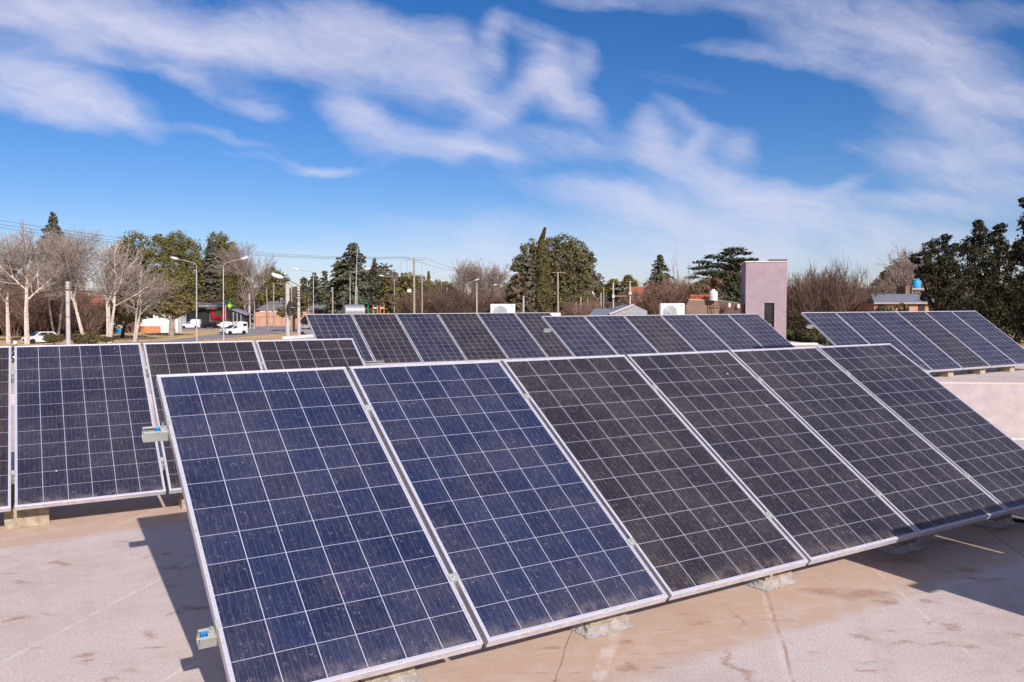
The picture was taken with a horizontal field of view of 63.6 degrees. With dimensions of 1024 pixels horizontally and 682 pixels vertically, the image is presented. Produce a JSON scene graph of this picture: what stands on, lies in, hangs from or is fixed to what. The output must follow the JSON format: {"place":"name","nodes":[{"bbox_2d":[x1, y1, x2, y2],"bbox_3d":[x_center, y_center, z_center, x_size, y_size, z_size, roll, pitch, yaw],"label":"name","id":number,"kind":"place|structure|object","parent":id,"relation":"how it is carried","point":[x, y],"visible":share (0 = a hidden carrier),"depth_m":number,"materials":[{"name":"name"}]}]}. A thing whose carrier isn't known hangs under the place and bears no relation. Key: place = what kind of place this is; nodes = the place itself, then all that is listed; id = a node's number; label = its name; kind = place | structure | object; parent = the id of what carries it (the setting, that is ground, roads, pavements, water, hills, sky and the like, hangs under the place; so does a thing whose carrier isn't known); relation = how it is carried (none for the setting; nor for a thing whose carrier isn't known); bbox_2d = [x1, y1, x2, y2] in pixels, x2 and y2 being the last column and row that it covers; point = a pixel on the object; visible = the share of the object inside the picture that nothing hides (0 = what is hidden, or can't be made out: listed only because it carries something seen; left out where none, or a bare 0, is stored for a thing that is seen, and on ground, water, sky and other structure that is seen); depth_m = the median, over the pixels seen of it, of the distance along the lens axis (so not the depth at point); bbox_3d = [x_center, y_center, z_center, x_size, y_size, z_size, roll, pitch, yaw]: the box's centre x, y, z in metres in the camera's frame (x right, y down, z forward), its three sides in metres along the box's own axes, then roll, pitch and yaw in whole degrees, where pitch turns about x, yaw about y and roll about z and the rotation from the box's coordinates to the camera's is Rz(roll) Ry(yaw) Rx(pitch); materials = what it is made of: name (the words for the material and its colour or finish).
{"place":"outdoors","nodes":[
{"label":"outdoors","id":0,"kind":"place"},
{"bbox_2d":[4,325,296,351],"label":"road","id":1,"kind":"structure","parent":0,"point":[260,330],"depth_m":118.25,"materials":[{"name":"asphalt"}]},
{"bbox_2d":[0,315,1023,363],"bbox_3d":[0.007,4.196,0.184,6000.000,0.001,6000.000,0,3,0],"label":"ground","id":2,"kind":"structure","parent":0,"point":[182,334],"depth_m":107.62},
{"bbox_2d":[0,272,39,336],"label":"bare bush","id":3,"kind":"object","parent":2,"relation":"on","point":[14,323],"visible":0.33,"depth_m":111.08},
{"bbox_2d":[0,227,41,342],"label":"bare poplar","id":4,"kind":"object","parent":2,"relation":"on","point":[8,339],"visible":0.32,"depth_m":91.49,"materials":[{"name":"grey plant"}]},
{"bbox_2d":[2,275,70,334],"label":"bare bush","id":5,"kind":"object","parent":2,"relation":"on","point":[35,311],"visible":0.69,"depth_m":109.04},
{"bbox_2d":[0,218,84,343],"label":"bare poplar","id":6,"kind":"object","parent":2,"relation":"on","point":[12,258],"visible":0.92,"depth_m":89.56,"materials":[{"name":"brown plant"}]},
{"bbox_2d":[20,212,87,300],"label":"deodar tree","id":7,"kind":"object","parent":2,"relation":"on","point":[52,221],"visible":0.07,"depth_m":133.78,"materials":[{"name":"green plant"}]},
{"bbox_2d":[20,223,110,336],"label":"bare poplar","id":8,"kind":"object","parent":2,"relation":"on","point":[65,251],"visible":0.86,"depth_m":91.57,"materials":[{"name":"brown plant"}]},
{"bbox_2d":[34,282,101,336],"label":"bare bush","id":9,"kind":"object","parent":2,"relation":"on","point":[72,322],"visible":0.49,"depth_m":111.72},
{"bbox_2d":[57,286,110,334],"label":"bare bush","id":10,"kind":"object","parent":2,"relation":"on","point":[92,320],"visible":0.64,"depth_m":113.61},
{"bbox_2d":[71,331,99,343],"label":"shrub","id":11,"kind":"object","parent":2,"relation":"on","point":[87,338],"visible":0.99,"depth_m":87.89,"materials":[{"name":"green plant"}]},
{"bbox_2d":[73,231,172,342],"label":"bare poplar","id":12,"kind":"object","parent":2,"relation":"on","point":[110,283],"visible":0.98,"depth_m":91.33,"materials":[{"name":"brown plant"}]},
{"bbox_2d":[98,287,154,337],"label":"garden tree","id":13,"kind":"object","parent":2,"relation":"on","point":[129,318],"visible":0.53,"depth_m":105.43,"materials":[{"name":"green plant"}]},
{"bbox_2d":[110,230,173,297],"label":"pine tree","id":14,"kind":"object","parent":2,"relation":"on","point":[148,256],"visible":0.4,"depth_m":148.76,"materials":[{"name":"green plant"}]},
{"bbox_2d":[111,253,185,341],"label":"bare poplar","id":15,"kind":"object","parent":2,"relation":"on","point":[136,328],"visible":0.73,"depth_m":95.60,"materials":[{"name":"grey plant"}]},
{"bbox_2d":[0,329,302,358],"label":"dry grass","id":16,"kind":"structure","parent":2,"relation":"on","point":[158,333],"depth_m":108.83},
{"bbox_2d":[125,316,181,332],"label":"orange brick wall","id":17,"kind":"structure","parent":2,"relation":"on","point":[164,326],"depth_m":127.87,"materials":[{"name":"brick"}]},
{"bbox_2d":[147,275,199,335],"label":"garden tree","id":18,"kind":"object","parent":2,"relation":"on","point":[173,312],"visible":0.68,"depth_m":111.21,"materials":[{"name":"green plant"}]},
{"bbox_2d":[152,230,209,301],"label":"pine tree","id":19,"kind":"object","parent":2,"relation":"on","point":[181,269],"visible":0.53,"depth_m":182.68,"materials":[{"name":"green plant"}]},
{"bbox_2d":[198,238,222,298],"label":"pine tree","id":20,"kind":"object","parent":2,"relation":"on","point":[212,277],"visible":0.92,"depth_m":180.80,"materials":[{"name":"green plant"}]},
{"bbox_2d":[185,302,235,323],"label":"red shop","id":21,"kind":"structure","parent":2,"relation":"on","point":[208,313],"depth_m":173.64,"materials":[{"name":"red paint"}]},
{"bbox_2d":[198,231,252,308],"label":"pine tree","id":22,"kind":"object","parent":2,"relation":"on","point":[231,281],"visible":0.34,"depth_m":188.73,"materials":[{"name":"green plant"}]},
{"bbox_2d":[207,239,276,326],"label":"bare tree","id":23,"kind":"object","parent":2,"relation":"on","point":[243,265],"visible":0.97,"depth_m":159.49,"materials":[{"name":"brown plant"}]},
{"bbox_2d":[254,266,292,303],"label":"pine tree","id":24,"kind":"object","parent":2,"relation":"on","point":[278,285],"visible":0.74,"depth_m":189.17,"materials":[{"name":"green plant"}]},
{"bbox_2d":[255,311,307,325],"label":"brick wall","id":25,"kind":"structure","parent":2,"relation":"on","point":[261,318],"depth_m":166.47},
{"bbox_2d":[276,291,311,331],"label":"tree","id":26,"kind":"object","parent":2,"relation":"on","point":[280,311],"visible":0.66,"depth_m":129.76,"materials":[{"name":"green plant"}]},
{"bbox_2d":[322,242,381,313],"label":"deodar tree","id":27,"kind":"object","parent":2,"relation":"on","point":[345,279],"visible":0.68,"depth_m":144.29,"materials":[{"name":"green plant"}]},
{"bbox_2d":[367,258,382,309],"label":"deodar tree","id":28,"kind":"object","parent":2,"relation":"on","point":[374,269],"visible":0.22,"depth_m":151.12,"materials":[{"name":"green plant"}]},
{"bbox_2d":[375,275,402,314],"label":"deodar tree","id":29,"kind":"object","parent":2,"relation":"on","point":[388,284],"visible":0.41,"depth_m":148.96,"materials":[{"name":"green plant"}]},
{"bbox_2d":[393,288,440,312],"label":"bare bush","id":30,"kind":"object","parent":2,"relation":"on","point":[417,308],"visible":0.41,"depth_m":126.98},
{"bbox_2d":[426,275,475,312],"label":"bare bush","id":31,"kind":"object","parent":2,"relation":"on","point":[445,303],"visible":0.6,"depth_m":125.08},
{"bbox_2d":[445,258,487,301],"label":"bare tree","id":32,"kind":"object","parent":2,"relation":"on","point":[464,277],"visible":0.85,"depth_m":174.38,"materials":[{"name":"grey plant"}]},
{"bbox_2d":[452,288,501,312],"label":"bare bush","id":33,"kind":"object","parent":2,"relation":"on","point":[483,309],"visible":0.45,"depth_m":124.60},
{"bbox_2d":[472,261,510,301],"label":"bare tree","id":34,"kind":"object","parent":2,"relation":"on","point":[492,279],"visible":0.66,"depth_m":176.75,"materials":[{"name":"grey plant"}]},
{"bbox_2d":[2,251,1001,311],"bbox_3d":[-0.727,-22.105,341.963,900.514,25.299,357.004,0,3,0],"label":"distant woodland","id":35,"kind":"object","parent":2,"relation":"on","point":[384,270],"visible":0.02,"depth_m":335.39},
{"bbox_2d":[0,334,1023,681],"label":"flat roofed building","id":36,"kind":"structure","parent":2,"relation":"on","point":[112,590],"depth_m":4.28,"materials":[{"name":"concrete"}]},
{"bbox_2d":[4,501,49,529],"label":"concrete block","id":37,"kind":"structure","parent":36,"relation":"on","point":[13,519],"depth_m":6.03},
{"bbox_2d":[9,358,384,483],"bbox_3d":[-3.957,0.928,6.671,6.438,0.810,1.587,-2,38,-30],"label":"mounting rack","id":38,"kind":"object","parent":37,"relation":"on","point":[12,473],"visible":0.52,"depth_m":6.86,"materials":[{"name":"metal"}]},
{"bbox_2d":[0,346,10,511],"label":"solar panel","id":39,"kind":"object","parent":38,"relation":"attached to","point":[5,428],"visible":1,"depth_m":6.35,"materials":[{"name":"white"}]},
{"bbox_2d":[14,343,165,510],"bbox_3d":[-3.468,0.614,6.716,0.992,0.054,1.870,-2,38,-30],"label":"solar panel","id":40,"kind":"object","parent":38,"relation":"on","point":[83,414],"visible":1,"depth_m":6.59,"materials":[{"name":"blue"}]},
{"bbox_2d":[143,340,262,493],"bbox_3d":[-2.590,0.590,7.226,0.992,0.054,1.870,-2,38,-30],"label":"solar panel","id":41,"kind":"object","parent":38,"relation":"attached to","point":[189,357],"visible":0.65,"depth_m":7.61,"materials":[{"name":"black"}]},
{"bbox_2d":[255,338,364,370],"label":"solar panel","id":42,"kind":"object","parent":38,"relation":"attached to","point":[301,353],"visible":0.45,"depth_m":8.19,"materials":[{"name":"black"}]},
{"bbox_2d":[353,666,422,681],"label":"concrete block","id":43,"kind":"structure","parent":36,"relation":"on","point":[408,674],"depth_m":3.49,"materials":[{"name":"concrete"}]},
{"bbox_2d":[568,612,635,638],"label":"concrete block","id":44,"kind":"structure","parent":36,"relation":"on","point":[599,627],"depth_m":4.08,"materials":[{"name":"concrete"}]},
{"bbox_2d":[659,303,684,314],"bbox_3d":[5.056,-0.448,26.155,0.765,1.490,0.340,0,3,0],"label":"air conditioner","id":45,"kind":"object","parent":36,"relation":"on","point":[671,308],"visible":0.71,"depth_m":25.98,"materials":[{"name":"white paint"}]},
{"bbox_2d":[743,569,797,590],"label":"concrete block","id":46,"kind":"structure","parent":36,"relation":"on","point":[775,581],"depth_m":4.74,"materials":[{"name":"concrete"}]},
{"bbox_2d":[873,536,921,554],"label":"concrete block","id":47,"kind":"structure","parent":36,"relation":"on","point":[904,547],"depth_m":5.40,"materials":[{"name":"concrete"}]},
{"bbox_2d":[935,371,953,376],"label":"concrete block","id":48,"kind":"structure","parent":36,"relation":"on","point":[946,373],"depth_m":16.52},
{"bbox_2d":[806,320,1005,359],"bbox_3d":[8.516,0.262,17.344,6.328,0.820,1.634,-2,40,-31],"label":"mounting rack","id":49,"kind":"object","parent":48,"relation":"on","point":[811,327],"visible":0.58,"depth_m":15.96,"materials":[{"name":"metal"}]},
{"bbox_2d":[801,312,868,345],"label":"solar panel","id":50,"kind":"object","parent":49,"relation":"attached to","point":[834,328],"visible":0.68,"depth_m":16.06,"materials":[{"name":"blue"}]},
{"bbox_2d":[835,312,932,371],"bbox_3d":[7.335,0.015,16.343,0.992,0.053,1.870,-2,40,-31],"label":"solar panel","id":51,"kind":"object","parent":49,"relation":"attached to","point":[867,327],"visible":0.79,"depth_m":16.50,"materials":[{"name":"blue"}]},
{"bbox_2d":[867,311,962,371],"bbox_3d":[8.202,-0.010,16.872,0.992,0.052,1.870,-2,40,-31],"label":"solar panel","id":52,"kind":"object","parent":49,"relation":"attached to","point":[918,344],"visible":1,"depth_m":16.81,"materials":[{"name":"blue"}]},
{"bbox_2d":[897,311,990,369],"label":"solar panel","id":53,"kind":"object","parent":49,"relation":"attached to","point":[949,344],"visible":1,"depth_m":17.34,"materials":[{"name":"black"}]},
{"bbox_2d":[924,311,1016,367],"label":"solar panel","id":54,"kind":"object","parent":49,"relation":"attached to","point":[975,342],"visible":1,"depth_m":17.87,"materials":[{"name":"blue"}]},
{"bbox_2d":[951,311,1023,365],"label":"solar panel","id":55,"kind":"object","parent":49,"relation":"attached to","point":[996,337],"visible":1,"depth_m":18.47,"materials":[{"name":"blue"}]},
{"bbox_2d":[973,513,1017,527],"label":"concrete block","id":56,"kind":"structure","parent":36,"relation":"on","point":[1005,520],"depth_m":6.03,"materials":[{"name":"concrete"}]},
{"bbox_3d":[2.036,1.281,6.310,0.313,0.118,0.349,-2,3,-32],"label":"concrete block","id":57,"kind":"object","parent":36,"relation":"on","visible":0},
{"bbox_2d":[142,366,971,648],"bbox_3d":[1.107,0.989,5.300,6.304,0.838,1.565,-2,37,-32],"label":"mounting rack","id":58,"kind":"object","parent":57,"relation":"on","point":[206,637],"visible":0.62,"depth_m":3.87,"materials":[{"name":"metal"}]},
{"bbox_2d":[156,367,482,681],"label":"solar panel","id":59,"kind":"object","parent":58,"relation":"attached to","point":[319,558],"visible":1,"depth_m":3.60,"materials":[{"name":"blue"}]},
{"bbox_2d":[348,360,667,646],"bbox_3d":[-0.096,0.700,4.314,0.992,0.053,1.870,-2,37,-32],"label":"solar panel","id":60,"kind":"object","parent":58,"relation":"attached to","point":[527,536],"visible":0.98,"depth_m":4.14,"materials":[{"name":"blue"}]},
{"bbox_2d":[502,355,807,600],"bbox_3d":[0.765,0.675,4.851,0.992,0.053,1.870,-2,37,-32],"label":"solar panel","id":61,"kind":"object","parent":58,"relation":"attached to","point":[686,512],"visible":0.95,"depth_m":4.69,"materials":[{"name":"black"}]},
{"bbox_2d":[626,350,918,564],"bbox_3d":[1.626,0.651,5.389,0.992,0.053,1.870,-2,37,-32],"label":"solar panel","id":62,"kind":"object","parent":58,"relation":"attached to","point":[813,493],"visible":0.91,"depth_m":5.25,"materials":[{"name":"black"}]},
{"bbox_2d":[729,346,1006,536],"bbox_3d":[2.487,0.626,5.926,0.992,0.053,1.870,-2,37,-32],"label":"solar panel","id":63,"kind":"object","parent":58,"relation":"attached to","point":[919,483],"visible":0.94,"depth_m":5.79,"materials":[{"name":"black"}]},
{"bbox_2d":[817,343,1023,513],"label":"solar panel","id":64,"kind":"object","parent":58,"relation":"attached to","point":[960,434],"visible":0.91,"depth_m":6.43,"materials":[{"name":"black"}]},
{"bbox_3d":[1.067,0.539,19.060,0.288,0.148,0.267,-1,3,-29],"label":"concrete block","id":65,"kind":"object","parent":36,"relation":"on","visible":0},
{"bbox_2d":[302,320,542,354],"bbox_3d":[-1.421,0.239,18.446,6.328,0.809,1.541,-1,35,-29],"label":"mounting rack","id":66,"kind":"object","parent":65,"relation":"on","point":[305,326],"visible":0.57,"depth_m":17.24,"materials":[{"name":"metal"}]},
{"bbox_2d":[305,314,373,360],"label":"solar panel","id":67,"kind":"object","parent":66,"relation":"attached to","point":[329,326],"visible":0.62,"depth_m":17.30,"materials":[{"name":"blue"}]},
{"bbox_2d":[352,313,422,364],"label":"solar panel","id":68,"kind":"object","parent":66,"relation":"attached to","point":[386,339],"visible":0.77,"depth_m":17.49,"materials":[{"name":"black"}]},
{"bbox_2d":[396,313,466,362],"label":"solar panel","id":69,"kind":"object","parent":66,"relation":"on","point":[430,338],"visible":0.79,"depth_m":17.99,"materials":[{"name":"blue"}]},
{"bbox_2d":[437,313,507,360],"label":"solar panel","id":70,"kind":"object","parent":66,"relation":"attached to","point":[472,336],"visible":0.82,"depth_m":18.48,"materials":[{"name":"black"}]},
{"bbox_2d":[477,313,547,359],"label":"solar panel","id":71,"kind":"object","parent":66,"relation":"attached to","point":[512,336],"visible":0.84,"depth_m":18.98,"materials":[{"name":"blue"}]},
{"bbox_2d":[514,312,572,357],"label":"solar panel","id":72,"kind":"object","parent":66,"relation":"attached to","point":[550,344],"visible":0.68,"depth_m":19.39,"materials":[{"name":"black"}]},
{"bbox_2d":[503,274,537,312],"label":"cedar tree","id":73,"kind":"object","parent":2,"relation":"on","point":[514,291],"visible":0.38,"depth_m":117.17,"materials":[{"name":"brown plant"}]},
{"bbox_2d":[519,254,538,312],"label":"deodar tree","id":74,"kind":"object","parent":2,"relation":"on","point":[528,276],"visible":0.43,"depth_m":133.99,"materials":[{"name":"green plant"}]},
{"bbox_2d":[41,286,1020,320],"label":"distant scrub","id":75,"kind":"object","parent":2,"relation":"on","point":[607,305],"visible":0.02,"depth_m":210.09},
{"bbox_2d":[534,227,548,311],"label":"cypress tree","id":76,"kind":"object","parent":2,"relation":"on","point":[541,261],"visible":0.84,"depth_m":124.18,"materials":[{"name":"green plant"}]},
{"bbox_2d":[509,231,596,312],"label":"eucalyptus tree","id":77,"kind":"object","parent":2,"relation":"on","point":[562,257],"visible":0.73,"depth_m":153.38,"materials":[{"name":"green plant"}]},
{"bbox_2d":[559,297,603,315],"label":"bare bush","id":78,"kind":"object","parent":2,"relation":"on","point":[574,313],"visible":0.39,"depth_m":109.25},
{"bbox_2d":[589,304,646,315],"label":"house","id":79,"kind":"structure","parent":2,"relation":"on","point":[631,309],"depth_m":59.97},
{"bbox_2d":[619,276,675,314],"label":"bare bush","id":80,"kind":"object","parent":2,"relation":"on","point":[647,310],"visible":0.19,"depth_m":117.16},
{"bbox_2d":[642,254,674,314],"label":"deodar tree","id":81,"kind":"object","parent":2,"relation":"on","point":[659,268],"visible":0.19,"depth_m":148.98,"materials":[{"name":"green plant"}]},
{"bbox_2d":[636,271,696,314],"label":"bare bush","id":82,"kind":"object","parent":2,"relation":"on","point":[658,300],"visible":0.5,"depth_m":110.63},
{"bbox_2d":[689,276,724,299],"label":"tree","id":83,"kind":"object","parent":2,"relation":"on","point":[712,284],"visible":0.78,"depth_m":109.35,"materials":[{"name":"brown plant"}]},
{"bbox_2d":[683,246,758,295],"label":"cedar tree","id":84,"kind":"object","parent":2,"relation":"on","point":[733,265],"visible":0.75,"depth_m":119.34,"materials":[{"name":"green plant"}]},
{"bbox_2d":[722,273,740,302],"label":"deodar tree","id":85,"kind":"object","parent":2,"relation":"on","point":[733,288],"visible":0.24,"depth_m":94.47,"materials":[{"name":"green plant"}]},
{"bbox_2d":[786,329,832,345],"bbox_3d":[17.290,0.753,46.006,4.752,3.038,1.438,0,3,0],"label":"hedge","id":86,"kind":"object","parent":2,"relation":"on","point":[805,337],"visible":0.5,"depth_m":45.83,"materials":[{"name":"green plant"}]},
{"bbox_2d":[786,308,842,340],"bbox_3d":[19.467,-0.097,53.808,4.266,4.062,2.027,0,3,-9],"label":"evergreen bush","id":87,"kind":"object","parent":2,"relation":"on","point":[798,320],"visible":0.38,"depth_m":53.57,"materials":[{"name":"green plant"}]},
{"bbox_2d":[787,263,842,329],"bbox_3d":[22.134,-2.264,62.249,5.611,7.471,6.062,0,3,-7],"label":"bare bush","id":88,"kind":"object","parent":2,"relation":"on","point":[820,281],"visible":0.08,"depth_m":61.04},
{"bbox_2d":[787,253,866,345],"bbox_3d":[21.505,-2.215,57.643,6.175,7.779,4.726,1,3,15],"label":"bare bush","id":89,"kind":"object","parent":2,"relation":"on","point":[829,301],"visible":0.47,"depth_m":57.49,"materials":[{"name":"plant"}]},
{"bbox_2d":[830,274,879,311],"bbox_3d":[24.920,-1.703,59.736,4.302,6.551,4.474,1,3,18],"label":"bare bush","id":90,"kind":"object","parent":2,"relation":"on","point":[875,292],"visible":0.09,"depth_m":59.45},
{"bbox_2d":[842,289,934,311],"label":"brick house","id":91,"kind":"structure","parent":2,"relation":"on","point":[910,300],"depth_m":56.13,"materials":[{"name":"brown brick"}]},
{"bbox_2d":[864,245,964,302],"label":"bare tree","id":92,"kind":"object","parent":2,"relation":"on","point":[905,275],"visible":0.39,"depth_m":89.14,"materials":[{"name":"brown plant"}]},
{"bbox_2d":[909,233,976,310],"bbox_3d":[19.899,-1.195,38.004,3.312,7.609,2.248,0,3,0],"label":"evergreen tree","id":93,"kind":"object","parent":2,"relation":"on","point":[938,280],"visible":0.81,"depth_m":37.62,"materials":[{"name":"green plant"}]},
{"bbox_2d":[953,219,1023,346],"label":"evergreen tree","id":94,"kind":"object","parent":2,"relation":"on","point":[989,294],"visible":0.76,"depth_m":33.70,"materials":[{"name":"green plant"}]},
{"bbox_2d":[1003,197,1023,336],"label":"evergreen tree","id":95,"kind":"object","parent":2,"relation":"on","point":[1017,247],"visible":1,"depth_m":24.01,"materials":[{"name":"green plant"}]},
{"bbox_2d":[0,0,1023,295],"label":"sky","id":96,"kind":"structure","parent":0,"point":[443,132],"materials":[{"name":"blue"}]},
{"bbox_2d":[683,299,743,313],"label":"brown house","id":97,"kind":"structure","parent":0,"point":[693,306],"depth_m":40.90,"materials":[{"name":"paint"}]},
{"bbox_2d":[740,259,787,337],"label":"pink tower","id":98,"kind":"structure","parent":0,"point":[764,290],"depth_m":39.77,"materials":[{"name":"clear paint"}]},
{"bbox_3d":[3.839,0.658,16.241,0.288,0.148,0.267,-2,3,-34],"label":"concrete block","id":99,"kind":"object","parent":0,"visible":0},
{"bbox_2d":[543,322,767,331],"bbox_3d":[3.404,0.328,16.762,6.328,0.781,1.584,-2,38,-34],"label":"mounting rack","id":100,"kind":"object","parent":99,"relation":"on","point":[547,330],"visible":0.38,"depth_m":15.29,"materials":[{"name":"metal"}]},
{"bbox_2d":[541,316,617,356],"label":"solar panel","id":101,"kind":"object","parent":100,"relation":"attached to","point":[578,336],"visible":0.66,"depth_m":15.36,"materials":[{"name":"blue"}]},
{"bbox_2d":[584,315,657,355],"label":"solar panel","id":102,"kind":"object","parent":100,"relation":"attached to","point":[620,334],"visible":0.69,"depth_m":15.93,"materials":[{"name":"blue"}]},
{"bbox_2d":[624,315,695,352],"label":"solar panel","id":103,"kind":"object","parent":100,"relation":"attached to","point":[659,333],"visible":0.64,"depth_m":16.48,"materials":[{"name":"blue"}]},
{"bbox_2d":[661,314,730,351],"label":"solar panel","id":104,"kind":"object","parent":100,"relation":"on","point":[695,332],"visible":0.66,"depth_m":17.04,"materials":[{"name":"blue"}]},
{"bbox_2d":[695,314,763,349],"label":"solar panel","id":105,"kind":"object","parent":100,"relation":"attached to","point":[729,331],"visible":0.62,"depth_m":17.61,"materials":[{"name":"blue"}]},
{"bbox_2d":[728,314,794,348],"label":"solar panel","id":106,"kind":"object","parent":100,"relation":"attached to","point":[761,331],"visible":0.61,"depth_m":18.17,"materials":[{"name":"blue"}]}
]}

